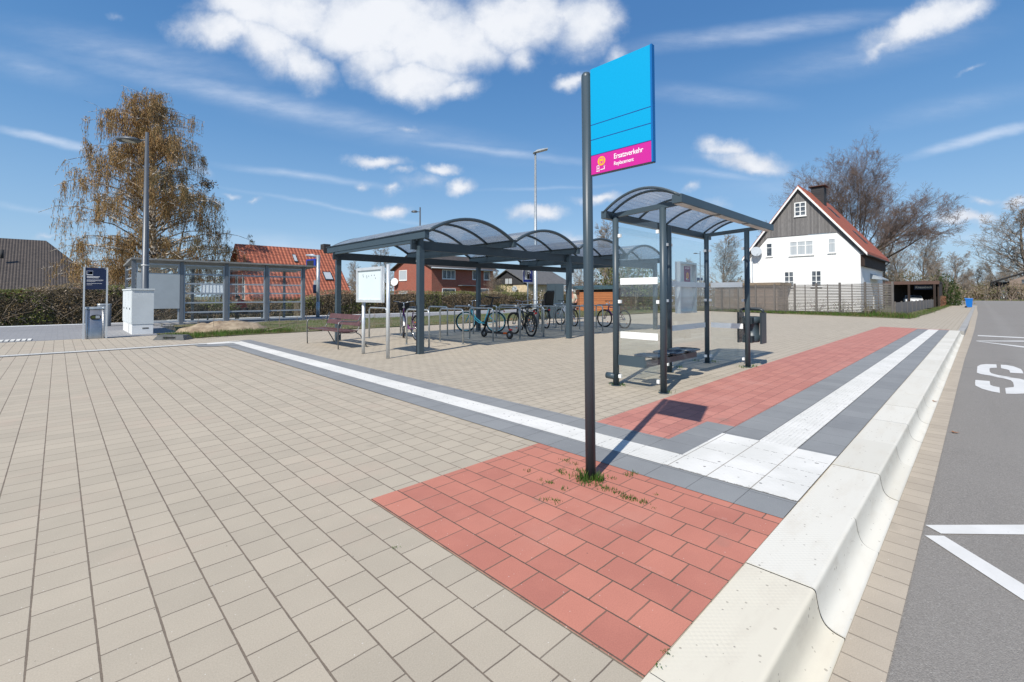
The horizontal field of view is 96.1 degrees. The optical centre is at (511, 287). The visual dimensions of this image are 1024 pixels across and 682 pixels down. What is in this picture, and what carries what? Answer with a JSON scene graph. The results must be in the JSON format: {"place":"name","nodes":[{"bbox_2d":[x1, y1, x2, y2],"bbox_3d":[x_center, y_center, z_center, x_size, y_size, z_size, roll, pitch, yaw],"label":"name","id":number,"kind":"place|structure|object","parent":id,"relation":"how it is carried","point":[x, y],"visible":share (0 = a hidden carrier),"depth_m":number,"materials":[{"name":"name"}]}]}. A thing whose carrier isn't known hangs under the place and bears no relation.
{"place":"outdoors","nodes":[
{"label":"outdoors","id":0,"kind":"place"},
{"bbox_2d":[0,335,783,681],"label":"pavement","id":1,"kind":"structure","parent":0,"point":[190,511],"depth_m":2.66,"materials":[{"name":"concrete"}]},
{"bbox_2d":[82,267,107,339],"bbox_3d":[-13.444,0.494,14.866,0.594,2.310,0.060,1,-1,-45],"label":"information sign","id":2,"kind":"object","parent":1,"relation":"on","point":[95,278],"visible":1,"depth_m":14.86,"materials":[{"name":"metal"}]},
{"bbox_2d":[85,307,105,338],"bbox_3d":[-13.552,1.137,14.979,0.494,1.030,0.361,1,-1,-45],"label":"litter bin","id":3,"kind":"object","parent":1,"relation":"on","point":[94,322],"visible":0.99,"depth_m":14.85,"materials":[{"name":"silver metal"}]},
{"bbox_2d":[0,343,201,356],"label":"grey slabs","id":4,"kind":"structure","parent":1,"relation":"on","point":[97,350],"depth_m":11.61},
{"bbox_2d":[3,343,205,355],"bbox_3d":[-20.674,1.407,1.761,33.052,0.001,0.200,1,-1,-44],"label":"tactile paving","id":5,"kind":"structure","parent":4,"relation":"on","point":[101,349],"depth_m":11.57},
{"bbox_2d":[153,334,193,339],"bbox_3d":[-10.730,1.570,14.601,1.011,0.150,0.452,0,-1,1],"label":"ballast block","id":6,"kind":"object","parent":1,"relation":"on","point":[173,336],"depth_m":14.44,"materials":[{"name":"concrete"}]},
{"bbox_2d":[371,443,782,676],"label":"red paving","id":7,"kind":"structure","parent":1,"relation":"on","point":[635,586],"depth_m":2.63,"materials":[{"name":"brick"}]},
{"bbox_2d":[581,43,655,480],"bbox_3d":[0.762,-0.106,3.340,0.096,3.109,0.602,1,-1,-45],"label":"bus stop sign","id":8,"kind":"object","parent":7,"relation":"on","point":[618,111],"visible":1,"depth_m":3.40,"materials":[{"name":"metal"}]},
{"bbox_2d":[156,306,712,339],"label":"lawn","id":9,"kind":"structure","parent":0,"point":[302,324],"depth_m":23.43,"materials":[{"name":"plant"}]},
{"bbox_2d":[176,320,267,332],"bbox_3d":[-11.313,1.486,18.181,3.183,0.423,2.179,1,-1,-45],"label":"soil mound","id":10,"kind":"object","parent":9,"relation":"on","point":[224,325],"visible":0.94,"depth_m":17.66,"materials":[{"name":"soil"}]},
{"bbox_2d":[547,284,563,318],"bbox_3d":[2.646,0.824,28.306,0.982,2.120,0.806,0,-1,0],"label":"charging cabinet","id":11,"kind":"object","parent":9,"relation":"on","point":[558,289],"visible":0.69,"depth_m":27.91,"materials":[{"name":"metal"}]},
{"bbox_2d":[573,284,612,310],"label":"orange shed","id":12,"kind":"structure","parent":9,"relation":"on","point":[602,294],"depth_m":41.40,"materials":[{"name":"wood"}]},
{"bbox_2d":[593,242,625,289],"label":"bush","id":13,"kind":"object","parent":9,"relation":"on","point":[595,278],"visible":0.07,"depth_m":46.78,"materials":[{"name":"green plant"}]},
{"bbox_2d":[595,250,659,310],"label":"bare tree","id":14,"kind":"object","parent":9,"relation":"on","point":[647,274],"visible":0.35,"depth_m":42.93,"materials":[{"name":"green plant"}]},
{"bbox_2d":[619,284,659,310],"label":"hedge","id":15,"kind":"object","parent":9,"relation":"on","point":[631,302],"depth_m":43.01,"materials":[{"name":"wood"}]},
{"bbox_2d":[632,289,643,309],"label":"door","id":16,"kind":"structure","parent":15,"relation":"in","point":[641,300],"depth_m":43.93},
{"bbox_2d":[709,282,790,309],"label":"garden outbuilding","id":17,"kind":"structure","parent":9,"relation":"on","point":[775,283],"depth_m":43.14,"materials":[{"name":"wood"}]},
{"bbox_2d":[390,255,498,294],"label":"brick house","id":18,"kind":"structure","parent":0,"point":[442,279],"depth_m":72.12,"materials":[{"name":"red brick"}]},
{"bbox_2d":[442,270,455,279],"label":"window","id":19,"kind":"structure","parent":18,"relation":"in","point":[446,274],"depth_m":70.22,"materials":[{"name":"white glass"}]},
{"bbox_2d":[0,0,1023,296],"label":"sky","id":20,"kind":"structure","parent":0,"point":[332,122],"materials":[{"name":"blue"}]},
{"bbox_2d":[493,269,574,294],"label":"gabled house","id":21,"kind":"structure","parent":0,"point":[513,279],"depth_m":79.98,"materials":[{"name":"stone"}]},
{"bbox_2d":[186,297,935,337],"bbox_3d":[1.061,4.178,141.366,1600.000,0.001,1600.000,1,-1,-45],"label":"ground","id":22,"kind":"structure","parent":0,"point":[198,298],"depth_m":44.31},
{"bbox_2d":[0,238,81,293],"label":"brown roof house","id":23,"kind":"structure","parent":22,"relation":"on","point":[22,261],"depth_m":71.80,"materials":[{"name":"tile"}]},
{"bbox_2d":[0,281,217,325],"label":"hedge","id":24,"kind":"object","parent":22,"relation":"on","point":[59,305],"visible":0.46,"depth_m":25.14,"materials":[{"name":"green plant"}]},
{"bbox_2d":[93,259,138,289],"bbox_3d":[-32.345,0.128,37.503,3.715,4.852,3.697,1,-1,-45],"label":"blossom shrub","id":25,"kind":"object","parent":22,"relation":"on","point":[113,273],"visible":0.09,"depth_m":37.30,"materials":[{"name":"brown plant"}]},
{"bbox_2d":[36,85,254,292],"bbox_3d":[-30.579,-7.115,40.571,15.719,20.457,16.422,1,-1,-45],"label":"birch tree","id":26,"kind":"object","parent":22,"relation":"on","point":[143,117],"visible":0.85,"depth_m":38.85,"materials":[{"name":"brown plant"}]},
{"bbox_2d":[201,285,222,301],"bbox_3d":[-23.945,1.124,36.758,1.481,2.816,2.380,1,-1,-33],"label":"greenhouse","id":27,"kind":"object","parent":22,"relation":"on","point":[211,288],"visible":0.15,"depth_m":36.67,"materials":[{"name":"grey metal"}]},
{"bbox_2d":[194,297,299,318],"bbox_3d":[-18.775,1.725,33.335,8.811,2.293,1.827,1,-1,-45],"label":"hedge","id":28,"kind":"object","parent":22,"relation":"on","point":[219,306],"visible":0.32,"depth_m":32.55,"materials":[{"name":"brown plant"}]},
{"bbox_2d":[221,244,350,304],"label":"orange roof house","id":29,"kind":"structure","parent":22,"relation":"on","point":[276,255],"depth_m":44.15,"materials":[{"name":"tile"}]},
{"bbox_2d":[346,261,360,291],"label":"bare tree","id":30,"kind":"object","parent":22,"relation":"on","point":[351,280],"visible":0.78,"depth_m":70.40,"materials":[{"name":"grey plant"}]},
{"bbox_2d":[0,305,714,342],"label":"platform","id":31,"kind":"structure","parent":22,"relation":"on","point":[52,332],"depth_m":18.90,"materials":[{"name":"concrete"}]},
{"bbox_2d":[97,304,111,325],"bbox_3d":[-18.511,1.240,20.910,0.494,1.030,0.350,1,-1,-45],"label":"litter bin","id":32,"kind":"object","parent":31,"relation":"on","point":[109,314],"visible":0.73,"depth_m":20.89,"materials":[{"name":"metal"}]},
{"bbox_2d":[115,132,148,288],"bbox_3d":[-14.156,-2.060,17.183,1.279,7.500,0.568,0,-1,-5],"label":"street lamp","id":33,"kind":"object","parent":31,"relation":"on","point":[145,255],"visible":0.69,"depth_m":17.12,"materials":[{"name":"grey metal"}]},
{"bbox_2d":[122,288,154,334],"bbox_3d":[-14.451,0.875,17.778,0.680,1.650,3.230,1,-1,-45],"label":"switch cabinet","id":34,"kind":"object","parent":31,"relation":"on","point":[138,310],"visible":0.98,"depth_m":16.70,"materials":[{"name":"metal"}]},
{"bbox_2d":[123,257,316,324],"bbox_3d":[-15.416,0.264,24.854,8.281,3.120,3.450,1,-1,-45],"label":"platform shelter","id":35,"kind":"object","parent":31,"relation":"on","point":[169,291],"visible":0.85,"depth_m":23.44,"materials":[{"name":"grey paint"}]},
{"bbox_2d":[136,263,179,322],"bbox_3d":[-16.604,0.257,21.613,1.631,2.780,0.060,1,-1,-45],"label":"window frame","id":36,"kind":"structure","parent":35,"relation":"in","point":[178,265],"depth_m":21.80,"materials":[{"name":"grey metal"}]},
{"bbox_2d":[183,265,224,321],"bbox_3d":[-15.289,0.280,22.908,1.720,2.780,0.060,1,-1,-45],"label":"window frame","id":37,"kind":"structure","parent":35,"relation":"in","point":[184,265],"depth_m":22.86,"materials":[{"name":"grey metal"}]},
{"bbox_2d":[228,266,264,320],"bbox_3d":[-13.943,0.303,24.234,1.720,2.780,0.060,1,-1,-45],"label":"window frame","id":38,"kind":"structure","parent":35,"relation":"in","point":[229,266],"depth_m":24.11,"materials":[{"name":"grey metal"}]},
{"bbox_2d":[268,268,301,318],"bbox_3d":[-12.579,0.326,25.577,1.770,2.780,0.060,1,-1,-45],"label":"window frame","id":39,"kind":"structure","parent":35,"relation":"in","point":[269,268],"depth_m":25.40,"materials":[{"name":"grey metal"}]},
{"bbox_2d":[0,309,524,326],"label":"platform edge line","id":40,"kind":"object","parent":31,"relation":"on","point":[215,318],"visible":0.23,"depth_m":27.79,"materials":[{"name":"white paint"}]},
{"bbox_2d":[306,254,319,316],"bbox_3d":[-12.859,-0.136,29.726,0.922,4.089,0.254,0,-1,-1],"label":"departure display","id":41,"kind":"object","parent":31,"relation":"on","point":[315,262],"visible":0.85,"depth_m":29.64,"materials":[{"name":"metal"}]},
{"bbox_2d":[572,248,596,289],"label":"bare tree","id":42,"kind":"object","parent":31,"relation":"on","point":[576,276],"visible":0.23,"depth_m":47.54,"materials":[{"name":"grey plant"}]},
{"bbox_2d":[371,247,395,288],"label":"bare tree","id":43,"kind":"object","parent":22,"relation":"on","point":[379,251],"visible":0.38,"depth_m":84.78,"materials":[{"name":"grey plant"}]},
{"bbox_2d":[294,287,575,315],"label":"hedge","id":44,"kind":"object","parent":22,"relation":"on","point":[351,305],"visible":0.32,"depth_m":40.53,"materials":[{"name":"green plant"}]},
{"bbox_2d":[484,269,500,290],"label":"bare tree","id":45,"kind":"object","parent":22,"relation":"on","point":[494,278],"visible":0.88,"depth_m":65.69,"materials":[{"name":"brown plant"}]},
{"bbox_2d":[110,273,905,297],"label":"wood","id":46,"kind":"object","parent":22,"relation":"on","point":[392,286],"visible":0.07,"depth_m":228.03,"materials":[{"name":"brown plant"}]},
{"bbox_2d":[697,234,743,281],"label":"bare tree","id":47,"kind":"object","parent":22,"relation":"on","point":[723,276],"visible":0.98,"depth_m":82.86,"materials":[{"name":"brown plant"}]},
{"bbox_2d":[641,330,963,681],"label":"kerb","id":48,"kind":"structure","parent":22,"relation":"on","point":[783,605],"depth_m":2.41,"materials":[{"name":"concrete"}]},
{"bbox_2d":[742,184,889,311],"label":"white house","id":49,"kind":"structure","parent":22,"relation":"on","point":[789,249],"depth_m":43.45,"materials":[{"name":"white render"},{"name":"dark wood boards"},{"name":"red roof tile"}]},
{"bbox_2d":[784,271,793,285],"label":"window","id":50,"kind":"structure","parent":49,"relation":"in","point":[788,276],"depth_m":44.20,"materials":[{"name":"white glass"}]},
{"bbox_2d":[794,201,806,216],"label":"window","id":51,"kind":"structure","parent":49,"relation":"in","point":[799,207],"depth_m":43.55,"materials":[{"name":"white glass"}]},
{"bbox_2d":[788,240,813,256],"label":"window","id":52,"kind":"structure","parent":49,"relation":"in","point":[804,247],"depth_m":43.52,"materials":[{"name":"white glass"}]},
{"bbox_2d":[811,270,821,286],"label":"window","id":53,"kind":"structure","parent":49,"relation":"in","point":[816,277],"depth_m":42.61,"materials":[{"name":"white glass"}]},
{"bbox_2d":[827,238,835,253],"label":"window","id":54,"kind":"structure","parent":49,"relation":"in","point":[832,241],"depth_m":41.79,"materials":[{"name":"white glass"}]},
{"bbox_2d":[709,304,950,317],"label":"verge","id":55,"kind":"structure","parent":22,"relation":"on","point":[918,314],"depth_m":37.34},
{"bbox_2d":[256,310,904,332],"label":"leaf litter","id":56,"kind":"object","parent":55,"relation":"on","point":[582,315],"visible":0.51,"depth_m":25.78,"materials":[{"name":"brown plant"}]},
{"bbox_2d":[658,281,893,314],"bbox_3d":[19.874,0.901,38.994,0.120,2.340,20.147,1,-1,-32],"label":"wooden fence","id":57,"kind":"object","parent":55,"relation":"on","point":[774,293],"visible":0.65,"depth_m":35.07,"materials":[{"name":"wood"}]},
{"bbox_2d":[883,281,942,306],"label":"carport","id":58,"kind":"object","parent":55,"relation":"on","point":[902,289],"visible":0.59,"depth_m":61.82,"materials":[{"name":"wood"}]},
{"bbox_2d":[894,299,933,313],"bbox_3d":[38.233,1.644,43.186,35.980,1.000,0.080,1,-1,-45],"label":"board fence","id":59,"kind":"object","parent":55,"relation":"on","point":[912,306],"visible":0.82,"depth_m":38.11,"materials":[{"name":"wood"}]},
{"bbox_2d":[769,126,969,257],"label":"bare tree","id":60,"kind":"object","parent":22,"relation":"on","point":[894,229],"visible":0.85,"depth_m":70.61,"materials":[{"name":"brown plant"}]},
{"bbox_2d":[869,238,905,300],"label":"bare tree","id":61,"kind":"object","parent":22,"relation":"on","point":[894,272],"visible":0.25,"depth_m":83.31,"materials":[{"name":"brown plant"}]},
{"bbox_2d":[877,231,921,280],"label":"bare tree","id":62,"kind":"object","parent":22,"relation":"on","point":[894,262],"visible":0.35,"depth_m":92.40,"materials":[{"name":"brown plant"}]},
{"bbox_2d":[896,231,950,280],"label":"bare tree","id":63,"kind":"object","parent":22,"relation":"on","point":[930,253],"visible":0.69,"depth_m":93.48,"materials":[{"name":"brown plant"}]},
{"bbox_2d":[883,274,974,303],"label":"bush","id":64,"kind":"object","parent":22,"relation":"on","point":[921,279],"visible":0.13,"depth_m":78.24,"materials":[{"name":"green plant"}]},
{"bbox_2d":[922,256,950,280],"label":"bare tree","id":65,"kind":"object","parent":22,"relation":"on","point":[926,261],"visible":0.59,"depth_m":90.81,"materials":[{"name":"brown plant"}]},
{"bbox_2d":[924,252,975,302],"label":"bare tree","id":66,"kind":"object","parent":22,"relation":"on","point":[954,267],"visible":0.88,"depth_m":87.29,"materials":[{"name":"brown plant"}]},
{"bbox_2d":[957,305,975,334],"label":"kerb","id":67,"kind":"structure","parent":22,"relation":"on","point":[963,328],"depth_m":23.17,"materials":[{"name":"concrete"}]},
{"bbox_2d":[965,266,989,286],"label":"bare tree","id":68,"kind":"object","parent":22,"relation":"on","point":[978,275],"visible":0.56,"depth_m":169.96,"materials":[{"name":"brown plant"}]},
{"bbox_2d":[975,258,1011,282],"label":"bare tree","id":69,"kind":"object","parent":22,"relation":"on","point":[990,272],"visible":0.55,"depth_m":178.80,"materials":[{"name":"brown plant"}]},
{"bbox_2d":[996,246,1023,281],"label":"bare tree","id":70,"kind":"object","parent":22,"relation":"on","point":[1010,273],"visible":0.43,"depth_m":171.85,"materials":[{"name":"brown plant"}]},
{"bbox_2d":[198,305,968,517],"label":"plaza paving","id":71,"kind":"structure","parent":0,"point":[538,370],"depth_m":11.31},
{"bbox_2d":[307,312,366,348],"bbox_3d":[-4.963,1.167,12.990,0.839,0.916,2.140,1,-1,-45],"label":"park bench","id":72,"kind":"object","parent":71,"relation":"on","point":[344,321],"visible":0.94,"depth_m":12.95,"materials":[{"name":"brown wood"}]},
{"bbox_2d":[356,264,389,358],"bbox_3d":[-3.238,0.532,10.689,0.149,2.090,1.375,1,-1,-45],"label":"notice board","id":73,"kind":"object","parent":71,"relation":"on","point":[370,284],"visible":1,"depth_m":10.56,"materials":[{"name":"metal"}]},
{"bbox_2d":[393,301,415,339],"bbox_3d":[-3.430,1.052,14.798,0.691,1.250,2.019,1,-1,-28],"label":"bicycle","id":74,"kind":"object","parent":71,"relation":"on","point":[404,305],"visible":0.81,"depth_m":15.03,"materials":[{"name":"purple paint"}]},
{"bbox_2d":[406,309,429,347],"bbox_3d":[-2.626,1.101,12.809,0.090,1.025,1.210,1,-1,-45],"label":"bike stand","id":75,"kind":"object","parent":71,"relation":"on","point":[427,310],"visible":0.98,"depth_m":12.51,"materials":[{"name":"metal"}]},
{"bbox_2d":[439,308,463,343],"bbox_3d":[-1.798,1.115,13.624,0.090,1.025,1.210,1,-1,-45],"label":"bike stand","id":76,"kind":"object","parent":71,"relation":"on","point":[462,322],"visible":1,"depth_m":13.54,"materials":[{"name":"metal"}]},
{"bbox_2d":[240,340,667,446],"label":"grey slabs","id":77,"kind":"structure","parent":71,"relation":"on","point":[626,434],"depth_m":5.96,"materials":[{"name":"concrete"}]},
{"bbox_2d":[231,341,681,464],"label":"tactile paving","id":78,"kind":"structure","parent":71,"relation":"on","point":[653,454],"depth_m":5.36,"materials":[{"name":"concrete"}]},
{"bbox_2d":[455,300,505,331],"bbox_3d":[-1.190,1.107,17.936,2.034,1.250,0.681,0,-1,15],"label":"bicycle","id":79,"kind":"object","parent":71,"relation":"on","point":[484,321],"visible":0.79,"depth_m":17.85,"materials":[{"name":"teal paint"}]},
{"bbox_2d":[469,307,493,340],"bbox_3d":[-0.969,1.130,14.441,0.090,1.025,1.210,1,-1,-45],"label":"bike stand","id":80,"kind":"object","parent":71,"relation":"on","point":[492,319],"visible":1,"depth_m":14.12,"materials":[{"name":"metal"}]},
{"bbox_2d":[326,218,659,353],"bbox_3d":[0.318,0.003,16.740,11.955,3.359,5.500,1,-1,-45],"label":"bicycle shelter","id":81,"kind":"object","parent":71,"relation":"on","point":[423,252],"visible":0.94,"depth_m":14.56,"materials":[{"name":"metal"}]},
{"bbox_2d":[481,296,512,338],"bbox_3d":[-0.525,0.958,15.107,0.642,1.389,1.310,0,-1,-26],"label":"electric scooter","id":82,"kind":"object","parent":71,"relation":"on","point":[485,331],"visible":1,"depth_m":15.34,"materials":[{"name":"black plastic"}]},
{"bbox_2d":[495,307,520,338],"bbox_3d":[-0.141,1.144,15.257,0.090,1.025,1.210,1,-1,-45],"label":"bike stand","id":83,"kind":"object","parent":71,"relation":"on","point":[519,320],"visible":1,"depth_m":14.85,"materials":[{"name":"metal"}]},
{"bbox_2d":[228,345,796,517],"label":"grey slabs","id":84,"kind":"structure","parent":71,"relation":"on","point":[776,506],"depth_m":4.09,"materials":[{"name":"concrete"}]},
{"bbox_2d":[507,302,537,336],"bbox_3d":[0.314,1.103,16.324,0.688,1.200,1.979,0,-1,-14],"label":"bicycle","id":85,"kind":"object","parent":71,"relation":"on","point":[525,325],"visible":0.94,"depth_m":16.12,"materials":[{"name":"metal"}]},
{"bbox_2d":[515,300,535,331],"bbox_3d":[0.500,1.112,18.256,0.683,1.250,2.014,0,-1,-18],"label":"bicycle","id":86,"kind":"object","parent":71,"relation":"on","point":[522,316],"visible":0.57,"depth_m":18.10,"materials":[{"name":"metal"}]},
{"bbox_2d":[523,270,532,312],"bbox_3d":[0.722,0.407,21.014,0.470,2.700,0.083,0,-1,-12],"label":"traffic sign","id":87,"kind":"object","parent":71,"relation":"on","point":[527,276],"visible":0.73,"depth_m":21.00,"materials":[{"name":"metal"}]},
{"bbox_2d":[533,148,547,319],"bbox_3d":[1.431,-2.615,23.214,0.749,8.820,0.326,0,-1,0],"label":"street lamp","id":88,"kind":"object","parent":71,"relation":"on","point":[535,216],"visible":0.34,"depth_m":23.16,"materials":[{"name":"metal"}]},
{"bbox_2d":[532,291,554,328],"bbox_3d":[1.279,0.955,20.250,0.693,1.633,2.123,0,-1,-19],"label":"bicycle","id":89,"kind":"object","parent":71,"relation":"on","point":[548,298],"visible":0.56,"depth_m":19.40,"materials":[{"name":"black metal"}]},
{"bbox_2d":[392,359,756,667],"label":"grass","id":90,"kind":"structure","parent":71,"relation":"on","point":[584,478],"depth_m":3.42,"materials":[{"name":"plant"}]},
{"bbox_2d":[597,301,630,328],"bbox_3d":[4.466,1.170,20.170,0.663,1.200,1.929,0,-1,-17],"label":"bicycle","id":91,"kind":"object","parent":71,"relation":"on","point":[611,314],"visible":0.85,"depth_m":20.38,"materials":[{"name":"purple paint"}]},
{"bbox_2d":[601,186,773,393],"bbox_3d":[3.239,0.049,8.069,3.976,2.963,1.330,1,-1,-45],"label":"bus shelter","id":92,"kind":"object","parent":71,"relation":"on","point":[685,284],"visible":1,"depth_m":7.62,"materials":[{"name":"metal"}]},
{"bbox_2d":[737,307,766,343],"bbox_3d":[4.764,0.748,9.188,0.440,0.705,0.479,1,-1,-45],"label":"litter bin","id":93,"kind":"object","parent":92,"relation":"attached to","point":[757,325],"visible":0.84,"depth_m":9.09,"materials":[{"name":"metal"}]},
{"bbox_2d":[652,421,733,453],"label":"grey slabs","id":94,"kind":"structure","parent":71,"relation":"on","point":[690,439],"depth_m":4.48,"materials":[{"name":"concrete"}]},
{"bbox_2d":[665,433,836,500],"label":"tactile field","id":95,"kind":"structure","parent":71,"relation":"on","point":[791,473],"depth_m":3.76,"materials":[{"name":"concrete"}]},
{"bbox_2d":[597,327,917,438],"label":"red paving","id":96,"kind":"structure","parent":71,"relation":"on","point":[736,399],"depth_m":6.74,"materials":[{"name":"concrete"}]},
{"bbox_2d":[724,329,927,439],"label":"grey slabs","id":97,"kind":"structure","parent":71,"relation":"on","point":[761,425],"depth_m":6.20,"materials":[{"name":"concrete"}]},
{"bbox_2d":[759,329,937,447],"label":"tactile paving","id":98,"kind":"structure","parent":71,"relation":"on","point":[797,431],"depth_m":5.89,"materials":[{"name":"concrete"}]},
{"bbox_2d":[798,330,948,456],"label":"grey slabs","id":99,"kind":"structure","parent":71,"relation":"on","point":[838,433],"depth_m":5.60,"materials":[{"name":"concrete"}]},
{"bbox_2d":[931,273,961,305],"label":"bush","id":100,"kind":"object","parent":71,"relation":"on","point":[949,295],"visible":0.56,"depth_m":65.33,"materials":[{"name":"green plant"}]},
{"bbox_2d":[829,300,1023,681],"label":"road","id":101,"kind":"structure","parent":0,"point":[961,620],"depth_m":2.98,"materials":[{"name":"asphalt"}]},
{"bbox_2d":[829,306,977,681],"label":"gutter","id":102,"kind":"object","parent":101,"relation":"on","point":[865,655],"visible":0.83,"depth_m":2.66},
{"bbox_2d":[925,335,1023,599],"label":"road marking","id":103,"kind":"object","parent":101,"relation":"on","point":[1006,581],"visible":1,"depth_m":3.07,"materials":[{"name":"paint"}]},
{"bbox_2d":[950,305,973,329],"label":"pavement","id":104,"kind":"structure","parent":0,"point":[957,324],"depth_m":24.73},
{"bbox_2d":[962,299,1023,300],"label":"terrain","id":105,"kind":"structure","parent":0,"point":[994,300],"depth_m":139.00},
{"bbox_2d":[594,219,636,282],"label":"bare tree","id":106,"kind":"object","parent":105,"relation":"on","point":[599,245],"visible":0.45,"depth_m":51.93,"materials":[{"name":"brown plant"}]},
{"bbox_2d":[887,276,1023,300],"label":"wood","id":107,"kind":"object","parent":105,"relation":"on","point":[987,291],"visible":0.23,"depth_m":139.43,"materials":[{"name":"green plant"}]},
{"bbox_2d":[950,197,1023,276],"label":"bare tree","id":108,"kind":"object","parent":105,"relation":"on","point":[1020,227],"visible":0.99,"depth_m":152.63,"materials":[{"name":"brown plant"}]},
{"bbox_2d":[991,272,1023,299],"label":"timber house","id":109,"kind":"structure","parent":105,"relation":"on","point":[1020,280],"depth_m":137.56,"materials":[{"name":"wood"}]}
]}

